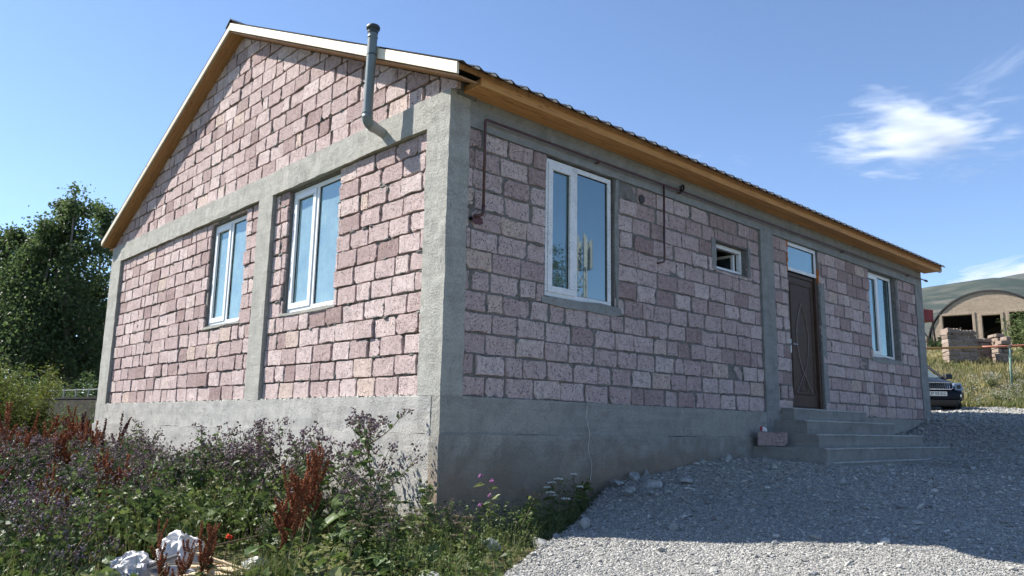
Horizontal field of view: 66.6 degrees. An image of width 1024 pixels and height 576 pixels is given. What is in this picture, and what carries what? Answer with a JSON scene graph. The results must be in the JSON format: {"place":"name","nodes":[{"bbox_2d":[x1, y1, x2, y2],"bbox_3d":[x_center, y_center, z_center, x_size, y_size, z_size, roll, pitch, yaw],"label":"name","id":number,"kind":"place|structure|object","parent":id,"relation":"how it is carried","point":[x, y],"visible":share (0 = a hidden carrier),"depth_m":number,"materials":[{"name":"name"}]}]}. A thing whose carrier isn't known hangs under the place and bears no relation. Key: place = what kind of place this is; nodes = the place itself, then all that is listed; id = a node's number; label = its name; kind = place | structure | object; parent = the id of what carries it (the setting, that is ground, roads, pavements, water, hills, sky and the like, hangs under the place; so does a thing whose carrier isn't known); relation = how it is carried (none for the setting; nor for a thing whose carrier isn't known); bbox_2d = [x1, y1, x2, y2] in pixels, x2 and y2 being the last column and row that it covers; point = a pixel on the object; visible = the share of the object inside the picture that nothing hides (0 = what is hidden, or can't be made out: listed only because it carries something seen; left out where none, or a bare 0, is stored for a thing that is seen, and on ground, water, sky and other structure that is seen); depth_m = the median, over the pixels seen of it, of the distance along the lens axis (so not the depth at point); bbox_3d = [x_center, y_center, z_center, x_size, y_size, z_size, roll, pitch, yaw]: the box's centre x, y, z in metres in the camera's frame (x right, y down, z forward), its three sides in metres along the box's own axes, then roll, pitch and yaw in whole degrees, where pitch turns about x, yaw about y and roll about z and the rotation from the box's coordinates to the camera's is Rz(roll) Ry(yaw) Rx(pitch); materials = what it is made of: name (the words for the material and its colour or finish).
{"place":"outdoors","nodes":[
{"label":"outdoors","id":0,"kind":"place"},
{"bbox_2d":[0,0,1023,394],"label":"sky","id":1,"kind":"structure","parent":0,"point":[900,123],"materials":[{"name":"blue"}]},
{"bbox_2d":[8,354,1023,575],"bbox_3d":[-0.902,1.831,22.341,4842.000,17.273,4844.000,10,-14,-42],"label":"ground","id":2,"kind":"structure","parent":0,"point":[321,572],"depth_m":7.39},
{"bbox_2d":[0,400,31,488],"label":"dock","id":3,"kind":"object","parent":2,"relation":"on","point":[6,432],"visible":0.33,"depth_m":9.77,"materials":[{"name":"brown plant"}]},
{"bbox_2d":[0,464,32,548],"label":"burdock","id":4,"kind":"object","parent":2,"relation":"on","point":[5,493],"visible":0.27,"depth_m":6.76,"materials":[{"name":"green plant"}]},
{"bbox_2d":[0,435,35,511],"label":"burdock","id":5,"kind":"object","parent":2,"relation":"on","point":[19,459],"visible":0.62,"depth_m":8.63,"materials":[{"name":"green plant"}]},
{"bbox_2d":[0,440,39,482],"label":"burdock","id":6,"kind":"object","parent":2,"relation":"on","point":[13,471],"visible":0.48,"depth_m":8.90,"materials":[{"name":"green plant"}]},
{"bbox_2d":[1,368,45,426],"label":"shrub","id":7,"kind":"object","parent":2,"relation":"on","point":[31,373],"visible":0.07,"depth_m":26.33,"materials":[{"name":"green plant"}]},
{"bbox_2d":[4,437,59,497],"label":"burdock","id":8,"kind":"object","parent":2,"relation":"on","point":[33,463],"visible":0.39,"depth_m":9.32,"materials":[{"name":"green plant"}]},
{"bbox_2d":[0,351,69,441],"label":"shrub","id":9,"kind":"object","parent":2,"relation":"on","point":[16,412],"visible":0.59,"depth_m":13.53,"materials":[{"name":"green plant"}]},
{"bbox_2d":[0,478,76,575],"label":"burdock","id":10,"kind":"object","parent":2,"relation":"on","point":[10,530],"visible":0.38,"depth_m":5.86,"materials":[{"name":"green plant"}]},
{"bbox_2d":[13,427,65,477],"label":"burdock","id":11,"kind":"object","parent":2,"relation":"on","point":[36,441],"visible":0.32,"depth_m":10.27,"materials":[{"name":"green plant"}]},
{"bbox_2d":[32,483,61,563],"bbox_3d":[-3.848,2.066,6.452,0.302,0.868,0.266,-9,-14,43],"label":"dock","id":12,"kind":"object","parent":2,"relation":"on","point":[59,491],"visible":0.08,"depth_m":6.51,"materials":[{"name":"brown plant"}]},
{"bbox_2d":[29,437,66,488],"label":"burdock","id":13,"kind":"object","parent":2,"relation":"on","point":[35,456],"visible":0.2,"depth_m":10.00,"materials":[{"name":"green plant"}]},
{"bbox_2d":[0,205,102,392],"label":"tree","id":14,"kind":"object","parent":2,"relation":"on","point":[22,272],"visible":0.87,"depth_m":32.40,"materials":[{"name":"green plant"}]},
{"bbox_2d":[22,417,80,447],"bbox_3d":[-7.106,2.622,11.967,0.769,1.288,0.416,6,-11,-28],"label":"dock","id":15,"kind":"object","parent":2,"relation":"on","point":[68,430],"visible":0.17,"depth_m":12.14,"materials":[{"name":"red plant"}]},
{"bbox_2d":[11,370,92,408],"bbox_3d":[-16.246,4.166,27.215,2.731,2.631,2.785,-1,-10,10],"label":"shrub","id":16,"kind":"object","parent":2,"relation":"on","point":[66,392],"visible":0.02,"depth_m":27.48,"materials":[{"name":"green plant"}]},
{"bbox_2d":[37,466,71,539],"bbox_3d":[-4.390,2.171,7.513,0.535,0.918,0.329,-7,-13,38],"label":"dock","id":17,"kind":"object","parent":2,"relation":"on","point":[53,477],"visible":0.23,"depth_m":7.40,"materials":[{"name":"brown plant"}]},
{"bbox_2d":[0,181,116,395],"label":"tree","id":18,"kind":"object","parent":2,"relation":"on","point":[79,251],"visible":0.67,"depth_m":33.10,"materials":[{"name":"green plant"}]},
{"bbox_2d":[29,421,87,467],"bbox_3d":[-6.313,2.463,10.775,0.723,1.240,0.445,6,-11,-24],"label":"dock","id":19,"kind":"object","parent":2,"relation":"on","point":[51,436],"visible":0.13,"depth_m":10.90,"materials":[{"name":"brown plant"}]},
{"bbox_2d":[0,466,124,575],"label":"burdock","id":20,"kind":"object","parent":2,"relation":"on","point":[45,519],"visible":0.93,"depth_m":5.36,"materials":[{"name":"green plant"}]},
{"bbox_2d":[53,430,74,466],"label":"dock","id":21,"kind":"object","parent":2,"relation":"on","point":[63,438],"visible":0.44,"depth_m":10.68,"materials":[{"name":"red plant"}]},
{"bbox_2d":[32,440,97,509],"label":"burdock","id":22,"kind":"object","parent":2,"relation":"on","point":[51,463],"visible":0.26,"depth_m":8.54,"materials":[{"name":"green plant"}]},
{"bbox_2d":[36,388,97,432],"bbox_3d":[-10.536,3.401,19.246,5.425,1.840,0.180,-7,-13,37],"label":"metal fence","id":23,"kind":"object","parent":2,"relation":"on","point":[83,401],"visible":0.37,"depth_m":19.57,"materials":[{"name":"grey metal"}]},
{"bbox_2d":[44,430,91,476],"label":"burdock","id":24,"kind":"object","parent":2,"relation":"on","point":[71,449],"visible":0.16,"depth_m":11.05,"materials":[{"name":"green plant"}]},
{"bbox_2d":[43,368,97,396],"bbox_3d":[-16.181,4.350,29.141,3.435,2.764,2.412,10,-14,-42],"label":"shrub","id":25,"kind":"object","parent":2,"relation":"on","point":[94,393],"visible":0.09,"depth_m":29.35,"materials":[{"name":"green plant"}]},
{"bbox_2d":[48,401,95,440],"bbox_3d":[-9.871,3.341,17.621,1.395,1.610,1.295,-1,-10,10],"label":"shrub","id":26,"kind":"object","parent":2,"relation":"on","point":[92,414],"visible":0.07,"depth_m":17.83,"materials":[{"name":"green plant"}]},
{"bbox_2d":[29,482,115,575],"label":"burdock","id":27,"kind":"object","parent":2,"relation":"on","point":[77,528],"visible":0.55,"depth_m":6.09,"materials":[{"name":"green plant"}]},
{"bbox_2d":[35,448,117,557],"bbox_3d":[-4.373,2.159,7.799,0.848,1.092,0.837,-8,-14,43],"label":"burdock","id":28,"kind":"object","parent":2,"relation":"on","point":[74,474],"visible":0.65,"depth_m":7.70,"materials":[{"name":"green plant"}]},
{"bbox_2d":[76,452,111,545],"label":"burdock","id":29,"kind":"object","parent":2,"relation":"on","point":[92,469],"visible":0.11,"depth_m":8.23,"materials":[{"name":"green plant"}]},
{"bbox_2d":[76,416,122,460],"bbox_3d":[-6.775,2.719,12.652,0.761,1.275,0.412,-4,-11,25],"label":"dock","id":30,"kind":"object","parent":2,"relation":"on","point":[93,435],"visible":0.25,"depth_m":12.73,"materials":[{"name":"brown plant"}]},
{"bbox_2d":[76,434,131,480],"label":"burdock","id":31,"kind":"object","parent":2,"relation":"on","point":[98,450],"visible":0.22,"depth_m":9.65,"materials":[{"name":"green plant"}]},
{"bbox_2d":[101,411,131,459],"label":"dock","id":32,"kind":"object","parent":2,"relation":"on","point":[127,424],"visible":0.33,"depth_m":12.76,"materials":[{"name":"brown plant"}]},
{"bbox_2d":[83,469,162,555],"bbox_3d":[-3.798,2.211,7.561,0.691,0.890,0.683,4,-10,-16],"label":"burdock","id":33,"kind":"object","parent":2,"relation":"on","point":[118,490],"visible":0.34,"depth_m":7.53,"materials":[{"name":"green plant"}]},
{"bbox_2d":[93,435,152,485],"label":"burdock","id":34,"kind":"object","parent":2,"relation":"on","point":[121,460],"visible":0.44,"depth_m":9.36,"materials":[{"name":"green plant"}]},
{"bbox_2d":[94,447,156,534],"bbox_3d":[-4.033,2.172,8.017,0.628,1.052,0.340,-2,-11,17],"label":"dock","id":35,"kind":"object","parent":2,"relation":"on","point":[105,464],"visible":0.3,"depth_m":8.04,"materials":[{"name":"brown plant"}]},
{"bbox_2d":[111,429,153,478],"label":"burdock","id":36,"kind":"object","parent":2,"relation":"on","point":[126,445],"visible":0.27,"depth_m":9.77,"materials":[{"name":"green plant"}]},
{"bbox_2d":[101,449,169,533],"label":"burdock","id":37,"kind":"object","parent":2,"relation":"on","point":[114,468],"visible":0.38,"depth_m":8.47,"materials":[{"name":"green plant"}]},
{"bbox_2d":[123,563,148,575],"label":"plastic sack","id":38,"kind":"object","parent":2,"relation":"on","point":[131,567],"visible":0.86,"depth_m":5.85,"materials":[{"name":"white plastic"}]},
{"bbox_2d":[120,418,164,485],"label":"burdock","id":39,"kind":"object","parent":2,"relation":"on","point":[140,433],"visible":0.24,"depth_m":11.04,"materials":[{"name":"green plant"}]},
{"bbox_2d":[112,424,182,481],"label":"burdock","id":40,"kind":"object","parent":2,"relation":"on","point":[146,449],"visible":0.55,"depth_m":10.46,"materials":[{"name":"green plant"}]},
{"bbox_2d":[103,447,194,555],"bbox_3d":[-3.473,2.083,7.498,0.800,1.078,0.748,-4,-11,25],"label":"burdock","id":41,"kind":"object","parent":2,"relation":"on","point":[144,498],"visible":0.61,"depth_m":7.44,"materials":[{"name":"green plant"}]},
{"bbox_2d":[138,438,208,523],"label":"burdock","id":42,"kind":"object","parent":2,"relation":"on","point":[179,474],"visible":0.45,"depth_m":9.15,"materials":[{"name":"green plant"}]},
{"bbox_2d":[150,562,198,574],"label":"plastic sack","id":43,"kind":"object","parent":2,"relation":"on","point":[190,570],"visible":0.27,"depth_m":6.23,"materials":[{"name":"white plastic"}]},
{"bbox_2d":[110,552,157,575],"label":"rock","id":44,"kind":"object","parent":43,"relation":"on","point":[120,562],"visible":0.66,"depth_m":6.06,"materials":[{"name":"grey stone"}]},
{"bbox_2d":[155,531,202,565],"bbox_3d":[-2.791,2.221,6.610,0.359,0.311,0.511,-1,-16,12],"label":"rock","id":45,"kind":"object","parent":43,"relation":"on","point":[174,545],"visible":0.39,"depth_m":6.47,"materials":[{"name":"white stone"}]},
{"bbox_2d":[150,518,203,575],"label":"dock","id":46,"kind":"object","parent":2,"relation":"on","point":[182,569],"visible":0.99,"depth_m":5.65,"materials":[{"name":"brown plant"}]},
{"bbox_2d":[140,423,239,534],"bbox_3d":[-3.394,2.081,8.389,0.925,1.246,0.866,0,-10,5],"label":"burdock","id":47,"kind":"object","parent":2,"relation":"on","point":[198,471],"visible":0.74,"depth_m":8.29,"materials":[{"name":"green plant"}]},
{"bbox_2d":[193,520,220,575],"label":"dock","id":48,"kind":"object","parent":2,"relation":"on","point":[205,555],"visible":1,"depth_m":5.78,"materials":[{"name":"brown plant"}]},
{"bbox_2d":[188,425,233,504],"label":"burdock","id":49,"kind":"object","parent":2,"relation":"on","point":[217,434],"visible":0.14,"depth_m":9.74,"materials":[{"name":"green plant"}]},
{"bbox_2d":[178,430,251,515],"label":"burdock","id":50,"kind":"object","parent":2,"relation":"on","point":[220,456],"visible":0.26,"depth_m":9.11,"materials":[{"name":"green plant"}]},
{"bbox_2d":[195,433,279,539],"bbox_3d":[-2.801,2.070,8.026,0.768,1.137,0.683,2,-10,-4],"label":"burdock","id":51,"kind":"object","parent":2,"relation":"on","point":[242,474],"visible":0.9,"depth_m":7.99,"materials":[{"name":"green plant"}]},
{"bbox_2d":[221,421,285,517],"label":"burdock","id":52,"kind":"object","parent":2,"relation":"on","point":[251,497],"visible":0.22,"depth_m":8.52,"materials":[{"name":"green plant"}]},
{"bbox_2d":[176,541,336,575],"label":"green grass","id":53,"kind":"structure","parent":2,"relation":"on","point":[261,566],"depth_m":5.87,"materials":[{"name":"green plant"}]},
{"bbox_2d":[0,457,515,575],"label":"weed grass","id":54,"kind":"structure","parent":2,"relation":"on","point":[98,565],"depth_m":7.18,"materials":[{"name":"green plant"}]},
{"bbox_2d":[0,442,522,575],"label":"undergrowth","id":55,"kind":"object","parent":2,"relation":"on","point":[319,565],"visible":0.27,"depth_m":6.73,"materials":[{"name":"green plant"}]},
{"bbox_2d":[244,500,293,561],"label":"burdock","id":56,"kind":"object","parent":2,"relation":"on","point":[256,548],"visible":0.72,"depth_m":6.70,"materials":[{"name":"green plant"}]},
{"bbox_2d":[228,416,312,525],"bbox_3d":[-2.529,2.023,8.471,0.997,1.263,1.002,9,-13,-39],"label":"burdock","id":57,"kind":"object","parent":2,"relation":"on","point":[267,442],"visible":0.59,"depth_m":8.33,"materials":[{"name":"green plant"}]},
{"bbox_2d":[242,439,310,531],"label":"burdock","id":58,"kind":"object","parent":2,"relation":"on","point":[258,512],"visible":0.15,"depth_m":8.06,"materials":[{"name":"green plant"}]},
{"bbox_2d":[266,469,311,567],"bbox_3d":[-1.767,1.863,6.100,0.309,0.890,0.272,-1,-10,13],"label":"dock","id":59,"kind":"object","parent":2,"relation":"on","point":[284,524],"visible":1,"depth_m":6.09,"materials":[{"name":"red plant"}]},
{"bbox_2d":[263,452,324,537],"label":"burdock","id":60,"kind":"object","parent":2,"relation":"on","point":[290,470],"visible":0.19,"depth_m":7.65,"materials":[{"name":"green plant"}]},
{"bbox_2d":[281,440,329,560],"bbox_3d":[-1.794,1.845,6.763,0.339,1.049,0.626,6,-11,-27],"label":"dock","id":61,"kind":"object","parent":2,"relation":"on","point":[310,503],"visible":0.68,"depth_m":6.62,"materials":[{"name":"red plant"}]},
{"bbox_2d":[246,420,377,548],"bbox_3d":[-1.933,1.932,7.700,1.039,1.247,0.977,-2,-11,19],"label":"burdock","id":62,"kind":"object","parent":2,"relation":"on","point":[292,444],"visible":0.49,"depth_m":7.63,"materials":[{"name":"green plant"}]},
{"bbox_2d":[321,469,387,545],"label":"burdock","id":63,"kind":"object","parent":2,"relation":"on","point":[353,482],"visible":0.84,"depth_m":6.70,"materials":[{"name":"green plant"}]},
{"bbox_2d":[345,513,368,566],"bbox_3d":[-1.216,1.992,6.075,0.192,0.458,0.233,3,-10,-11],"label":"dry umbel","id":64,"kind":"object","parent":2,"relation":"on","point":[356,534],"visible":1,"depth_m":6.06,"materials":[{"name":"green plant"}]},
{"bbox_2d":[339,493,390,557],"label":"burdock","id":65,"kind":"object","parent":2,"relation":"on","point":[365,509],"visible":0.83,"depth_m":6.36,"materials":[{"name":"green plant"}]},
{"bbox_2d":[304,406,426,532],"bbox_3d":[-1.393,1.738,7.329,1.094,1.236,0.993,5,-11,-19],"label":"burdock","id":66,"kind":"object","parent":2,"relation":"on","point":[365,439],"visible":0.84,"depth_m":7.24,"materials":[{"name":"green plant"}]},
{"bbox_2d":[357,469,405,535],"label":"burdock","id":67,"kind":"object","parent":2,"relation":"on","point":[372,489],"visible":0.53,"depth_m":6.81,"materials":[{"name":"green plant"}]},
{"bbox_2d":[370,508,395,546],"bbox_3d":[-1.031,2.001,6.249,0.219,0.443,0.209,10,-14,-42],"label":"dry umbel","id":68,"kind":"object","parent":2,"relation":"on","point":[382,520],"visible":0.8,"depth_m":6.28,"materials":[{"name":"green plant"}]},
{"bbox_2d":[361,514,405,573],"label":"burdock","id":69,"kind":"object","parent":2,"relation":"on","point":[386,537],"visible":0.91,"depth_m":5.91,"materials":[{"name":"green plant"}]},
{"bbox_2d":[369,496,397,531],"bbox_3d":[-1.093,1.971,6.497,0.219,0.460,0.217,-4,-11,26],"label":"dry umbel","id":70,"kind":"object","parent":2,"relation":"on","point":[389,509],"visible":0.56,"depth_m":6.51,"materials":[{"name":"green plant"}]},
{"bbox_2d":[398,509,424,558],"bbox_3d":[-0.797,1.970,6.135,0.246,0.456,0.193,-3,-11,22],"label":"dry umbel","id":71,"kind":"object","parent":2,"relation":"on","point":[409,526],"visible":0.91,"depth_m":6.15,"materials":[{"name":"green plant"}]},
{"bbox_2d":[411,489,436,545],"bbox_3d":[-0.713,1.969,6.437,0.215,0.586,0.281,6,-11,-25],"label":"leafy weed","id":72,"kind":"object","parent":2,"relation":"on","point":[424,504],"visible":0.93,"depth_m":6.46,"materials":[{"name":"green plant"}]},
{"bbox_2d":[411,479,441,539],"bbox_3d":[-0.741,1.945,6.772,0.275,0.577,0.231,0,-10,8],"label":"leafy weed","id":73,"kind":"object","parent":2,"relation":"on","point":[423,489],"visible":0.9,"depth_m":6.78,"materials":[{"name":"green plant"}]},
{"bbox_2d":[436,498,469,549],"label":"burdock","id":74,"kind":"object","parent":2,"relation":"on","point":[447,520],"visible":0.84,"depth_m":6.56,"materials":[{"name":"green plant"}]},
{"bbox_2d":[321,476,600,575],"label":"plinth weeds","id":75,"kind":"object","parent":2,"relation":"on","point":[503,518],"visible":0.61,"depth_m":6.40,"materials":[{"name":"green plant"}]},
{"bbox_2d":[451,514,475,560],"bbox_3d":[-0.388,2.009,6.169,0.194,0.414,0.220,3,-10,-9],"label":"dry umbel","id":76,"kind":"object","parent":2,"relation":"on","point":[466,529],"visible":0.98,"depth_m":6.19,"materials":[{"name":"green plant"}]},
{"bbox_2d":[474,474,500,538],"bbox_3d":[-0.193,1.956,6.761,0.218,0.674,0.296,10,-14,-42],"label":"thistle","id":77,"kind":"object","parent":2,"relation":"on","point":[486,504],"visible":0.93,"depth_m":6.77,"materials":[{"name":"green plant"}]},
{"bbox_2d":[92,18,944,536],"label":"house","id":78,"kind":"structure","parent":2,"relation":"on","point":[460,256],"depth_m":9.80,"materials":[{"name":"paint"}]},
{"bbox_2d":[208,215,247,325],"bbox_3d":[-4.209,-0.244,11.677,0.077,1.578,1.225,10,-14,-42],"label":"window","id":79,"kind":"structure","parent":78,"relation":"in","point":[230,244],"depth_m":11.71,"materials":[{"name":"white plastic"}]},
{"bbox_2d":[287,174,341,312],"bbox_3d":[-2.467,-0.536,9.849,0.077,1.628,1.260,10,-14,-42],"label":"window","id":80,"kind":"structure","parent":78,"relation":"in","point":[315,216],"depth_m":9.86,"materials":[{"name":"white plastic"}]},
{"bbox_2d":[544,158,610,305],"bbox_3d":[0.769,-0.625,9.152,1.155,1.593,0.077,10,-14,-42],"label":"window","id":81,"kind":"structure","parent":78,"relation":"in","point":[578,202],"depth_m":9.13,"materials":[{"name":"white plastic"}]},
{"bbox_2d":[716,244,741,274],"bbox_3d":[2.962,-0.390,11.598,0.850,0.387,0.500,10,-14,-42],"label":"window","id":82,"kind":"structure","parent":78,"relation":"in","point":[738,253],"depth_m":11.67,"materials":[{"name":"white plastic"}]},
{"bbox_2d":[787,241,815,278],"bbox_3d":[4.766,-0.461,12.942,1.035,0.475,0.065,10,-14,-42],"label":"window","id":83,"kind":"structure","parent":78,"relation":"in","point":[801,260],"depth_m":12.98,"materials":[{"name":"white plastic"}]},
{"bbox_2d":[787,272,822,409],"bbox_3d":[4.733,0.868,12.713,1.035,2.187,0.143,10,-14,-42],"label":"door","id":84,"kind":"structure","parent":78,"relation":"in","point":[803,299],"depth_m":12.76,"materials":[{"name":"brown paint"}]},
{"bbox_2d":[868,272,894,359],"bbox_3d":[7.059,0.546,15.040,1.235,1.623,0.077,10,-14,-42],"label":"window","id":85,"kind":"structure","parent":78,"relation":"in","point":[879,292],"depth_m":15.15,"materials":[{"name":"white plastic"}]},
{"bbox_2d":[511,488,542,543],"bbox_3d":[0.124,2.068,6.971,0.301,0.536,0.203,0,-10,5],"label":"thistle","id":86,"kind":"object","parent":2,"relation":"on","point":[536,501],"visible":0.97,"depth_m":6.95,"materials":[{"name":"green plant"}]},
{"bbox_2d":[543,477,569,530],"bbox_3d":[0.425,2.123,7.647,0.296,0.541,0.289,10,-14,-42],"label":"yarrow","id":87,"kind":"object","parent":2,"relation":"on","point":[554,495],"visible":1,"depth_m":7.65,"materials":[{"name":"green plant"}]},
{"bbox_2d":[562,473,583,521],"bbox_3d":[0.615,2.138,7.930,0.233,0.503,0.192,5,-11,-19],"label":"yarrow","id":88,"kind":"object","parent":2,"relation":"on","point":[579,486],"visible":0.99,"depth_m":7.92,"materials":[{"name":"green plant"}]},
{"bbox_2d":[573,478,592,511],"bbox_3d":[0.730,2.183,8.187,0.218,0.376,0.281,2,-10,-8],"label":"leafy weed","id":89,"kind":"object","parent":2,"relation":"on","point":[585,487],"visible":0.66,"depth_m":8.19,"materials":[{"name":"green plant"}]},
{"bbox_2d":[923,309,935,342],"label":"red tank","id":90,"kind":"object","parent":2,"relation":"on","point":[928,315],"visible":0.27,"depth_m":46.09,"materials":[{"name":"metal"}]},
{"bbox_2d":[926,335,942,349],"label":"shrub","id":91,"kind":"object","parent":2,"relation":"on","point":[938,343],"visible":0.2,"depth_m":45.52,"materials":[{"name":"green plant"}]},
{"bbox_2d":[928,366,963,409],"bbox_3d":[11.151,2.859,22.596,2.240,1.745,4.590,1,-10,2],"label":"parked car","id":92,"kind":"object","parent":2,"relation":"on","point":[945,393],"visible":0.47,"depth_m":20.39,"materials":[{"name":"blue paint"}]},
{"bbox_2d":[925,290,1023,350],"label":"arched hangar","id":93,"kind":"structure","parent":2,"relation":"on","point":[980,312],"depth_m":66.53,"materials":[{"name":"paint"}]},
{"bbox_2d":[926,344,1023,386],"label":"gas pipeline","id":94,"kind":"object","parent":2,"relation":"on","point":[1010,346],"visible":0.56,"depth_m":25.05,"materials":[{"name":"yellow paint"}]},
{"bbox_2d":[927,347,1023,408],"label":"slope grass","id":95,"kind":"structure","parent":2,"relation":"on","point":[933,356],"depth_m":26.37,"materials":[{"name":"green plant"}]},
{"bbox_2d":[940,328,1012,363],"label":"ruined wall","id":96,"kind":"structure","parent":2,"relation":"on","point":[953,337],"depth_m":28.13,"materials":[{"name":"stone"}]},
{"bbox_2d":[997,306,1023,355],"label":"shrub","id":97,"kind":"object","parent":2,"relation":"on","point":[1018,335],"visible":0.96,"depth_m":30.86,"materials":[{"name":"green plant"}]},
{"bbox_2d":[503,407,1023,575],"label":"gravel yard","id":98,"kind":"structure","parent":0,"point":[714,554],"depth_m":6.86,"materials":[{"name":"grey gravel"}]},
{"bbox_2d":[642,479,661,488],"bbox_3d":[1.531,2.156,8.543,0.242,0.121,0.127,-2,-11,19],"label":"rock","id":99,"kind":"object","parent":98,"relation":"on","point":[652,484],"visible":0.95,"depth_m":8.51,"materials":[{"name":"grey stone"}]},
{"bbox_2d":[753,408,950,465],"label":"entrance steps","id":100,"kind":"structure","parent":98,"relation":"on","point":[832,437],"depth_m":11.54,"materials":[{"name":"concrete"}]},
{"bbox_2d":[757,432,787,445],"bbox_3d":[3.666,2.129,10.997,0.400,0.190,0.201,-2,-10,15],"label":"tuff block","id":101,"kind":"object","parent":100,"relation":"on","point":[770,439],"depth_m":10.90,"materials":[{"name":"stone"}]},
{"bbox_2d":[922,278,1023,337],"bbox_3d":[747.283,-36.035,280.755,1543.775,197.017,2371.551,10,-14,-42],"label":"hill","id":102,"kind":"structure","parent":0,"point":[937,299],"depth_m":796.59,"materials":[{"name":"green plant"}]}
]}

